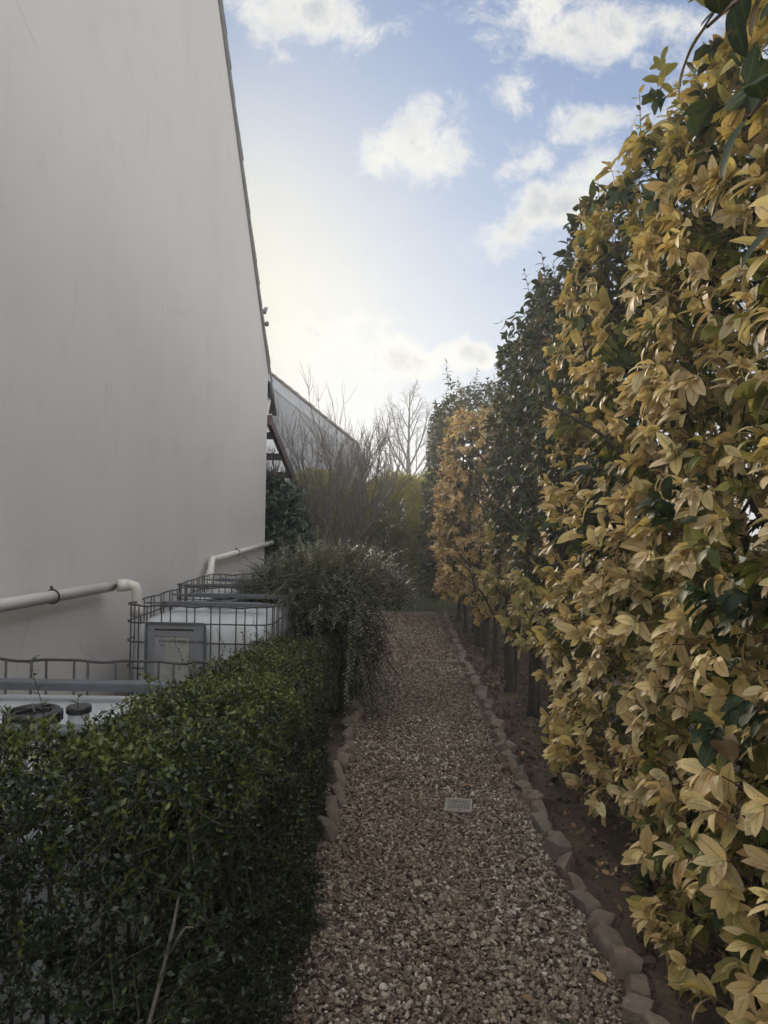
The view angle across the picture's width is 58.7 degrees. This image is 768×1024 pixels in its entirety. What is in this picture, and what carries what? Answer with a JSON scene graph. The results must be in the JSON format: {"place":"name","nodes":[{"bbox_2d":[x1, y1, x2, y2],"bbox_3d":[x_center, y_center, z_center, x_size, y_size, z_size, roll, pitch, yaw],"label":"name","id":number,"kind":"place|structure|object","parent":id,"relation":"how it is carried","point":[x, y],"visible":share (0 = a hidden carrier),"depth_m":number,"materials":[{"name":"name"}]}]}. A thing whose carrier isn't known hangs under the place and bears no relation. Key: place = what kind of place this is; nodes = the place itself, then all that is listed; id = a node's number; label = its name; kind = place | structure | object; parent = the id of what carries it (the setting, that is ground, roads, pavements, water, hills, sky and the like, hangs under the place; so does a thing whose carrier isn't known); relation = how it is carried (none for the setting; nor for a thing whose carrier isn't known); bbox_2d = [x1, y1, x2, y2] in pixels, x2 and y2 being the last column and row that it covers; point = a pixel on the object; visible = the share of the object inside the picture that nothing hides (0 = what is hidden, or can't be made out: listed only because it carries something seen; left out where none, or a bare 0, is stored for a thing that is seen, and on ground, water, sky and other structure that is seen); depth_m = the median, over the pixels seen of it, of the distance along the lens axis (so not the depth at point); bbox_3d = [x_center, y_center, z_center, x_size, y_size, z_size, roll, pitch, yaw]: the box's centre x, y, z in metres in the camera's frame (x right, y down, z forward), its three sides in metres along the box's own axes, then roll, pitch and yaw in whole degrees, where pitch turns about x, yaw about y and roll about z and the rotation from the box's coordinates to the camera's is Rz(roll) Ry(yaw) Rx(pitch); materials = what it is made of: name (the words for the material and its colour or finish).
{"place":"outdoors","nodes":[
{"label":"outdoors","id":0,"kind":"place"},
{"bbox_2d":[174,613,368,1023],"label":"planting bed","id":1,"kind":"object","parent":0,"point":[336,721],"depth_m":4.97,"materials":[{"name":"soil"}]},
{"bbox_2d":[0,658,215,1023],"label":"water tank","id":2,"kind":"object","parent":1,"relation":"on","point":[22,705],"visible":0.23,"depth_m":2.03,"materials":[{"name":"plastic"}]},
{"bbox_2d":[66,703,91,724],"bbox_3d":[-0.937,0.639,2.095,0.074,0.091,0.074,1,-1,1],"label":"pipe stub","id":3,"kind":"object","parent":2,"relation":"on","point":[73,712],"visible":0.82,"depth_m":2.07,"materials":[{"name":"plastic"}]},
{"bbox_2d":[0,615,339,1023],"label":"box hedge","id":4,"kind":"object","parent":1,"relation":"on","point":[237,736],"visible":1,"depth_m":1.35,"materials":[{"name":"green plant"}]},
{"bbox_2d":[126,586,297,696],"bbox_3d":[-1.207,1.153,5.023,0.981,1.075,1.232,1,-1,2],"label":"water tank","id":5,"kind":"object","parent":1,"relation":"on","point":[191,626],"visible":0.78,"depth_m":4.48,"materials":[{"name":"plastic"}]},
{"bbox_2d":[177,574,306,635],"bbox_3d":[-1.268,1.163,6.324,1.012,1.075,1.212,1,-1,0],"label":"water tank","id":6,"kind":"object","parent":1,"relation":"on","point":[222,590],"visible":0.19,"depth_m":6.12,"materials":[{"name":"plastic"}]},
{"bbox_2d":[205,526,439,735],"bbox_3d":[-0.507,0.997,5.944,2.045,1.750,1.882,1,-1,1],"label":"cotoneaster","id":7,"kind":"object","parent":1,"relation":"on","point":[323,573],"visible":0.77,"depth_m":5.66,"materials":[{"name":"green plant"}]},
{"bbox_2d":[271,372,364,550],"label":"neighbour house","id":8,"kind":"structure","parent":0,"point":[287,397],"depth_m":26.07,"materials":[{"name":"paint"}]},
{"bbox_2d":[327,610,471,615],"bbox_3d":[0.139,1.793,12.153,3.200,0.001,0.550,1,-1,1],"label":"paving strip","id":9,"kind":"object","parent":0,"point":[434,613],"depth_m":12.19,"materials":[{"name":"grey concrete"}]},
{"bbox_2d":[261,613,630,1023],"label":"gravel path","id":10,"kind":"structure","parent":0,"point":[337,745],"depth_m":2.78,"materials":[{"name":"grey gravel"}]},
{"bbox_2d":[293,906,331,927],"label":"weed","id":11,"kind":"object","parent":10,"relation":"on","point":[320,921],"visible":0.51,"depth_m":2.72,"materials":[{"name":"green plant"}]},
{"bbox_2d":[315,815,335,843],"bbox_3d":[-0.303,1.663,3.545,0.089,0.127,0.230,12,-16,-16],"label":"edging stone","id":12,"kind":"object","parent":10,"relation":"on","point":[328,832],"visible":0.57,"depth_m":3.46,"materials":[{"name":"stone"}]},
{"bbox_2d":[324,795,338,825],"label":"edging stone","id":13,"kind":"object","parent":10,"relation":"on","point":[332,810],"visible":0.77,"depth_m":3.69,"materials":[{"name":"stone"}]},
{"bbox_2d":[328,760,346,787],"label":"edging stone","id":14,"kind":"object","parent":10,"relation":"on","point":[337,775],"visible":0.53,"depth_m":4.26,"materials":[{"name":"stone"}]},
{"bbox_2d":[331,781,345,806],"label":"edging stone","id":15,"kind":"object","parent":10,"relation":"on","point":[336,789],"visible":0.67,"depth_m":3.99,"materials":[{"name":"stone"}]},
{"bbox_2d":[335,752,349,770],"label":"edging stone","id":16,"kind":"object","parent":10,"relation":"on","point":[343,758],"visible":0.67,"depth_m":4.49,"materials":[{"name":"stone"}]},
{"bbox_2d":[336,744,350,754],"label":"edging stone","id":17,"kind":"object","parent":10,"relation":"on","point":[345,748],"visible":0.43,"depth_m":4.69,"materials":[{"name":"stone"}]},
{"bbox_2d":[340,716,353,729],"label":"edging stone","id":18,"kind":"object","parent":10,"relation":"on","point":[349,722],"visible":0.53,"depth_m":5.34,"materials":[{"name":"stone"}]},
{"bbox_2d":[342,726,354,740],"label":"edging stone","id":19,"kind":"object","parent":10,"relation":"on","point":[348,734],"visible":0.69,"depth_m":5.00,"materials":[{"name":"stone"}]},
{"bbox_2d":[343,740,355,753],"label":"edging stone","id":20,"kind":"object","parent":10,"relation":"on","point":[351,743],"visible":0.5,"depth_m":4.79,"materials":[{"name":"stone"}]},
{"bbox_2d":[348,699,362,712],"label":"edging stone","id":21,"kind":"object","parent":10,"relation":"on","point":[355,703],"visible":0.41,"depth_m":5.79,"materials":[{"name":"stone"}]},
{"bbox_2d":[349,707,363,723],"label":"edging stone","id":22,"kind":"object","parent":10,"relation":"on","point":[357,714],"visible":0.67,"depth_m":5.51,"materials":[{"name":"stone"}]},
{"bbox_2d":[423,659,437,664],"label":"edging slab","id":23,"kind":"structure","parent":10,"relation":"on","point":[431,661],"depth_m":7.78,"materials":[{"name":"stone"}]},
{"bbox_2d":[439,660,459,665],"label":"edging slab","id":24,"kind":"structure","parent":10,"relation":"on","point":[452,662],"depth_m":7.78,"materials":[{"name":"stone"}]},
{"bbox_2d":[444,798,471,814],"bbox_3d":[0.426,1.683,3.904,0.152,0.022,0.152,-1,2,10],"label":"drain grate","id":25,"kind":"object","parent":10,"relation":"on","point":[458,806],"visible":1,"depth_m":3.90,"materials":[{"name":"white plastic"}]},
{"bbox_2d":[468,671,475,678],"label":"edging stone","id":26,"kind":"object","parent":10,"relation":"on","point":[471,674],"visible":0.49,"depth_m":7.04,"materials":[{"name":"stone"}]},
{"bbox_2d":[470,680,480,690],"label":"edging stone","id":27,"kind":"object","parent":10,"relation":"on","point":[475,684],"visible":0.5,"depth_m":6.60,"materials":[{"name":"stone"}]},
{"bbox_2d":[475,685,487,692],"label":"edging stone","id":28,"kind":"object","parent":10,"relation":"on","point":[478,687],"visible":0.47,"depth_m":6.48,"materials":[{"name":"stone"}]},
{"bbox_2d":[471,742,494,755],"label":"fallen twig","id":29,"kind":"object","parent":10,"relation":"on","point":[482,748],"visible":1,"depth_m":4.83,"materials":[{"name":"brown wood"}]},
{"bbox_2d":[483,711,493,718],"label":"edging stone","id":30,"kind":"object","parent":10,"relation":"on","point":[487,713],"visible":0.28,"depth_m":5.65,"materials":[{"name":"stone"}]},
{"bbox_2d":[489,728,503,737],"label":"edging stone","id":31,"kind":"object","parent":10,"relation":"on","point":[492,732],"visible":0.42,"depth_m":5.18,"materials":[{"name":"stone"}]},
{"bbox_2d":[495,732,501,741],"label":"edging stone","id":32,"kind":"object","parent":10,"relation":"on","point":[496,734],"visible":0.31,"depth_m":5.10,"materials":[{"name":"stone"}]},
{"bbox_2d":[494,740,505,751],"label":"edging stone","id":33,"kind":"object","parent":10,"relation":"on","point":[499,745],"visible":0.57,"depth_m":4.86,"materials":[{"name":"stone"}]},
{"bbox_2d":[497,733,506,741],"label":"edging stone","id":34,"kind":"object","parent":10,"relation":"on","point":[502,736],"visible":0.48,"depth_m":4.96,"materials":[{"name":"stone"}]},
{"bbox_2d":[503,760,517,774],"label":"edging stone","id":35,"kind":"object","parent":10,"relation":"on","point":[510,766],"visible":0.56,"depth_m":4.45,"materials":[{"name":"stone"}]},
{"bbox_2d":[507,753,517,764],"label":"edging stone","id":36,"kind":"object","parent":10,"relation":"on","point":[511,757],"visible":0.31,"depth_m":4.57,"materials":[{"name":"stone"}]},
{"bbox_2d":[513,780,532,790],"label":"edging stone","id":37,"kind":"object","parent":10,"relation":"on","point":[520,785],"visible":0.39,"depth_m":4.13,"materials":[{"name":"stone"}]},
{"bbox_2d":[520,994,532,999],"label":"fallen leaf","id":38,"kind":"object","parent":10,"relation":"on","point":[527,996],"visible":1,"depth_m":2.32,"materials":[{"name":"brown plant"}]},
{"bbox_2d":[531,800,546,813],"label":"edging stone","id":39,"kind":"object","parent":10,"relation":"on","point":[537,805],"visible":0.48,"depth_m":3.79,"materials":[{"name":"stone"}]},
{"bbox_2d":[532,811,552,838],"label":"edging stone","id":40,"kind":"object","parent":10,"relation":"on","point":[541,822],"visible":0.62,"depth_m":3.62,"materials":[{"name":"stone"}]},
{"bbox_2d":[543,831,571,860],"bbox_3d":[0.850,1.671,3.362,0.089,0.146,0.136,5,2,-15],"label":"edging stone","id":41,"kind":"object","parent":10,"relation":"on","point":[556,845],"visible":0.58,"depth_m":3.33,"materials":[{"name":"stone"}]},
{"bbox_2d":[589,971,606,982],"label":"fallen leaf","id":42,"kind":"object","parent":10,"relation":"on","point":[600,976],"visible":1,"depth_m":2.42,"materials":[{"name":"yellow plant"}]},
{"bbox_2d":[308,591,632,612],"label":"lawn","id":43,"kind":"structure","parent":0,"point":[443,607],"depth_m":13.60,"materials":[{"name":"green plant"}]},
{"bbox_2d":[266,413,299,489],"bbox_3d":[-3.309,0.092,12.498,3.112,3.305,3.551,1,-1,1],"label":"pergola","id":44,"kind":"object","parent":43,"relation":"on","point":[274,438],"visible":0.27,"depth_m":12.08,"materials":[{"name":"brown"}]},
{"bbox_2d":[265,361,426,606],"bbox_3d":[-1.190,-0.325,12.965,4.133,4.256,2.873,2,-1,-39],"label":"bare shrub","id":45,"kind":"object","parent":43,"relation":"on","point":[338,472],"visible":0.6,"depth_m":12.95,"materials":[{"name":"brown plant"}]},
{"bbox_2d":[323,455,386,537],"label":"bare shrub","id":46,"kind":"object","parent":43,"relation":"on","point":[358,478],"visible":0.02,"depth_m":16.90,"materials":[{"name":"brown plant"}]},
{"bbox_2d":[337,470,435,593],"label":"conifer shrub","id":47,"kind":"object","parent":43,"relation":"on","point":[392,532],"visible":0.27,"depth_m":15.26,"materials":[{"name":"green plant"}]},
{"bbox_2d":[396,460,479,599],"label":"conifer shrub","id":48,"kind":"object","parent":43,"relation":"on","point":[410,549],"visible":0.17,"depth_m":14.85,"materials":[{"name":"green plant"}]},
{"bbox_2d":[223,0,767,535],"label":"sky","id":49,"kind":"structure","parent":0,"point":[406,162],"materials":[{"name":"blue"}]},
{"bbox_2d":[327,541,767,744],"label":"ground","id":50,"kind":"structure","parent":0,"point":[741,559],"depth_m":20.14,"materials":[{"name":"brown soil"}]},
{"bbox_2d":[0,0,276,695],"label":"house","id":51,"kind":"structure","parent":50,"relation":"on","point":[137,398],"depth_m":4.93,"materials":[{"name":"paint"}]},
{"bbox_2d":[0,579,142,616],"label":"drain pipe","id":52,"kind":"object","parent":51,"relation":"attached to","point":[51,595],"visible":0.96,"depth_m":4.04,"materials":[{"name":"plastic"}]},
{"bbox_2d":[205,540,273,587],"bbox_3d":[-1.814,0.597,8.827,0.160,0.384,4.085,1,-1,0],"label":"drain pipe","id":53,"kind":"object","parent":51,"relation":"attached to","point":[213,560],"visible":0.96,"depth_m":7.89,"materials":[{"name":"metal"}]},
{"bbox_2d":[264,471,316,601],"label":"laurel bush","id":54,"kind":"object","parent":50,"relation":"on","point":[277,500],"visible":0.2,"depth_m":11.27,"materials":[{"name":"green plant"}]},
{"bbox_2d":[274,466,376,592],"bbox_3d":[-1.701,0.473,15.773,3.280,3.042,2.561,1,-1,1],"label":"conifer shrub","id":55,"kind":"object","parent":50,"relation":"on","point":[333,512],"visible":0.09,"depth_m":15.06,"materials":[{"name":"green plant"}]},
{"bbox_2d":[359,377,440,475],"bbox_3d":[0.559,-1.764,27.770,4.554,7.529,2.765,1,-1,1],"label":"birch tree","id":56,"kind":"object","parent":50,"relation":"on","point":[407,458],"visible":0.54,"depth_m":27.43,"materials":[{"name":"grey plant"}]},
{"bbox_2d":[436,610,767,1023],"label":"hedge bed","id":57,"kind":"object","parent":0,"point":[667,1006],"visible":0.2,"depth_m":3.55,"materials":[{"name":"soil"}]},
{"bbox_2d":[457,650,467,657],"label":"edging stone","id":58,"kind":"object","parent":57,"relation":"on","point":[462,652],"visible":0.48,"depth_m":8.18,"materials":[{"name":"stone"}]},
{"bbox_2d":[463,662,469,668],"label":"edging stone","id":59,"kind":"object","parent":57,"relation":"on","point":[465,664],"visible":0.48,"depth_m":7.55,"materials":[{"name":"stone"}]},
{"bbox_2d":[464,665,472,671],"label":"edging stone","id":60,"kind":"object","parent":57,"relation":"on","point":[469,666],"visible":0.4,"depth_m":7.42,"materials":[{"name":"stone"}]},
{"bbox_2d":[416,360,522,621],"bbox_3d":[1.571,-0.312,11.855,2.021,4.314,3.042,1,-1,1],"label":"photinia shrub","id":61,"kind":"object","parent":57,"relation":"on","point":[428,565],"visible":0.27,"depth_m":11.34,"materials":[{"name":"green plant"}]},
{"bbox_2d":[469,675,479,681],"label":"edging stone","id":62,"kind":"object","parent":57,"relation":"on","point":[476,676],"visible":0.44,"depth_m":6.96,"materials":[{"name":"stone"}]},
{"bbox_2d":[426,377,535,648],"bbox_3d":[1.449,0.000,9.560,1.703,3.631,2.532,1,-1,1],"label":"photinia shrub","id":63,"kind":"object","parent":57,"relation":"on","point":[455,581],"visible":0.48,"depth_m":9.14,"materials":[{"name":"orange plant"}]},
{"bbox_2d":[476,692,486,701],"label":"edging stone","id":64,"kind":"object","parent":57,"relation":"on","point":[480,695],"visible":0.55,"depth_m":6.23,"materials":[{"name":"stone"}]},
{"bbox_2d":[479,698,492,708],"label":"edging stone","id":65,"kind":"object","parent":57,"relation":"on","point":[486,701],"visible":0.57,"depth_m":5.98,"materials":[{"name":"stone"}]},
{"bbox_2d":[484,703,491,710],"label":"edging stone","id":66,"kind":"object","parent":57,"relation":"on","point":[487,707],"visible":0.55,"depth_m":5.84,"materials":[{"name":"stone"}]},
{"bbox_2d":[486,715,496,724],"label":"edging stone","id":67,"kind":"object","parent":57,"relation":"on","point":[488,717],"visible":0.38,"depth_m":5.55,"materials":[{"name":"stone"}]},
{"bbox_2d":[488,716,497,728],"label":"edging stone","id":68,"kind":"object","parent":57,"relation":"on","point":[492,718],"visible":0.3,"depth_m":5.48,"materials":[{"name":"stone"}]},
{"bbox_2d":[490,719,504,731],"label":"edging stone","id":69,"kind":"object","parent":57,"relation":"on","point":[496,723],"visible":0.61,"depth_m":5.31,"materials":[{"name":"stone"}]},
{"bbox_2d":[451,458,553,656],"bbox_3d":[1.604,0.531,8.477,1.588,2.548,1.542,1,-1,1],"label":"photinia shrub","id":70,"kind":"object","parent":57,"relation":"on","point":[482,618],"visible":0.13,"depth_m":8.33,"materials":[{"name":"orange plant"}]},
{"bbox_2d":[500,750,511,762],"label":"edging stone","id":71,"kind":"object","parent":57,"relation":"on","point":[504,754],"visible":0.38,"depth_m":4.70,"materials":[{"name":"stone"}]},
{"bbox_2d":[502,740,516,754],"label":"edging stone","id":72,"kind":"object","parent":57,"relation":"on","point":[510,745],"visible":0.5,"depth_m":4.79,"materials":[{"name":"stone"}]},
{"bbox_2d":[515,765,525,774],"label":"edging stone","id":73,"kind":"object","parent":57,"relation":"on","point":[520,768],"visible":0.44,"depth_m":4.34,"materials":[{"name":"stone"}]},
{"bbox_2d":[515,772,528,780],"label":"edging stone","id":74,"kind":"object","parent":57,"relation":"on","point":[521,776],"visible":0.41,"depth_m":4.24,"materials":[{"name":"stone"}]},
{"bbox_2d":[520,789,538,801],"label":"edging stone","id":75,"kind":"object","parent":57,"relation":"on","point":[525,793],"visible":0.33,"depth_m":4.02,"materials":[{"name":"stone"}]},
{"bbox_2d":[526,790,543,809],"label":"edging stone","id":76,"kind":"object","parent":57,"relation":"on","point":[534,795],"visible":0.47,"depth_m":3.90,"materials":[{"name":"stone"}]},
{"bbox_2d":[456,262,639,692],"bbox_3d":[1.656,-0.329,7.151,1.868,4.237,2.342,1,-1,1],"label":"photinia shrub","id":77,"kind":"object","parent":57,"relation":"on","point":[494,585],"visible":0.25,"depth_m":6.92,"materials":[{"name":"green plant"}]},
{"bbox_2d":[490,358,614,571],"bbox_3d":[2.496,-0.442,10.275,1.802,4.570,3.051,1,-1,1],"label":"photinia shrub","id":78,"kind":"object","parent":57,"relation":"on","point":[517,427],"depth_m":9.73,"materials":[{"name":"green plant"}]},
{"bbox_2d":[545,829,564,837],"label":"edging stone","id":79,"kind":"object","parent":57,"relation":"on","point":[549,832],"visible":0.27,"depth_m":3.49,"materials":[{"name":"stone"}]},
{"bbox_2d":[555,851,575,880],"bbox_3d":[0.851,1.675,3.198,0.062,0.109,0.181,-11,-5,26],"label":"edging stone","id":80,"kind":"object","parent":57,"relation":"on","point":[565,864],"visible":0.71,"depth_m":3.17,"materials":[{"name":"stone"}]},
{"bbox_2d":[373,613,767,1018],"bbox_3d":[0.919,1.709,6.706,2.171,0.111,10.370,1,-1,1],"label":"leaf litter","id":81,"kind":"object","parent":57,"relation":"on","point":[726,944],"visible":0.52,"depth_m":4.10,"materials":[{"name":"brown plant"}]},
{"bbox_2d":[565,872,586,890],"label":"edging stone","id":82,"kind":"object","parent":57,"relation":"on","point":[573,881],"visible":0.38,"depth_m":3.04,"materials":[{"name":"stone"}]},
{"bbox_2d":[562,779,593,790],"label":"weed","id":83,"kind":"object","parent":57,"relation":"on","point":[587,783],"visible":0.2,"depth_m":4.20,"materials":[{"name":"green plant"}]},
{"bbox_2d":[567,890,602,918],"bbox_3d":[0.864,1.686,2.907,0.087,0.110,0.185,-5,-4,-11],"label":"edging stone","id":84,"kind":"object","parent":57,"relation":"on","point":[586,903],"visible":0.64,"depth_m":2.88,"materials":[{"name":"stone"}]},
{"bbox_2d":[586,909,616,931],"bbox_3d":[0.872,1.674,2.755,0.096,0.130,0.108,13,8,39],"label":"edging stone","id":85,"kind":"object","parent":57,"relation":"on","point":[596,917],"visible":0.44,"depth_m":2.73,"materials":[{"name":"stone"}]},
{"bbox_2d":[588,923,625,958],"bbox_3d":[0.861,1.667,2.636,0.109,0.126,0.137,-1,32,-20],"label":"edging stone","id":86,"kind":"object","parent":57,"relation":"on","point":[603,938],"visible":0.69,"depth_m":2.61,"materials":[{"name":"stone"}]},
{"bbox_2d":[476,172,739,754],"bbox_3d":[1.667,-0.400,5.588,1.824,4.341,2.373,1,-1,1],"label":"photinia shrub","id":87,"kind":"object","parent":57,"relation":"on","point":[535,620],"visible":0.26,"depth_m":5.35,"materials":[{"name":"green plant"}]},
{"bbox_2d":[472,46,767,838],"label":"photinia shrub","id":88,"kind":"object","parent":57,"relation":"on","point":[576,537],"visible":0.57,"depth_m":3.58,"materials":[{"name":"yellow plant"}]},
{"bbox_2d":[608,944,642,979],"bbox_3d":[0.884,1.658,2.506,0.113,0.128,0.128,14,4,3],"label":"edging stone","id":89,"kind":"object","parent":57,"relation":"on","point":[624,962],"visible":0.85,"depth_m":2.46,"materials":[{"name":"stone"}]},
{"bbox_2d":[620,886,635,892],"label":"fallen leaf","id":90,"kind":"object","parent":57,"relation":"on","point":[624,888],"visible":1,"depth_m":3.00,"materials":[{"name":"plant"}]},
{"bbox_2d":[624,973,650,997],"bbox_3d":[0.876,1.677,2.372,0.077,0.112,0.134,10,9,12],"label":"edging stone","id":91,"kind":"object","parent":57,"relation":"on","point":[637,984],"visible":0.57,"depth_m":2.36,"materials":[{"name":"stone"}]},
{"bbox_2d":[621,992,655,1023],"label":"edging stone","id":92,"kind":"object","parent":57,"relation":"on","point":[633,1005],"visible":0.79,"depth_m":2.24,"materials":[{"name":"stone"}]},
{"bbox_2d":[639,1009,669,1023],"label":"edging stone","id":93,"kind":"object","parent":57,"relation":"on","point":[648,1017],"visible":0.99,"depth_m":2.18,"materials":[{"name":"stone"}]},
{"bbox_2d":[602,0,767,1023],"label":"photinia shrub","id":94,"kind":"object","parent":57,"relation":"on","point":[713,861],"visible":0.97,"depth_m":2.49,"materials":[{"name":"yellow plant"}]},
{"bbox_2d":[694,1003,707,1011],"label":"fallen leaf","id":95,"kind":"object","parent":57,"relation":"on","point":[701,1008],"visible":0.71,"depth_m":2.26,"materials":[{"name":"brown plant"}]},
{"bbox_2d":[678,0,767,269],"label":"photinia shrub","id":96,"kind":"object","parent":57,"relation":"on","point":[738,14],"visible":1,"depth_m":1.18,"materials":[{"name":"green plant"}]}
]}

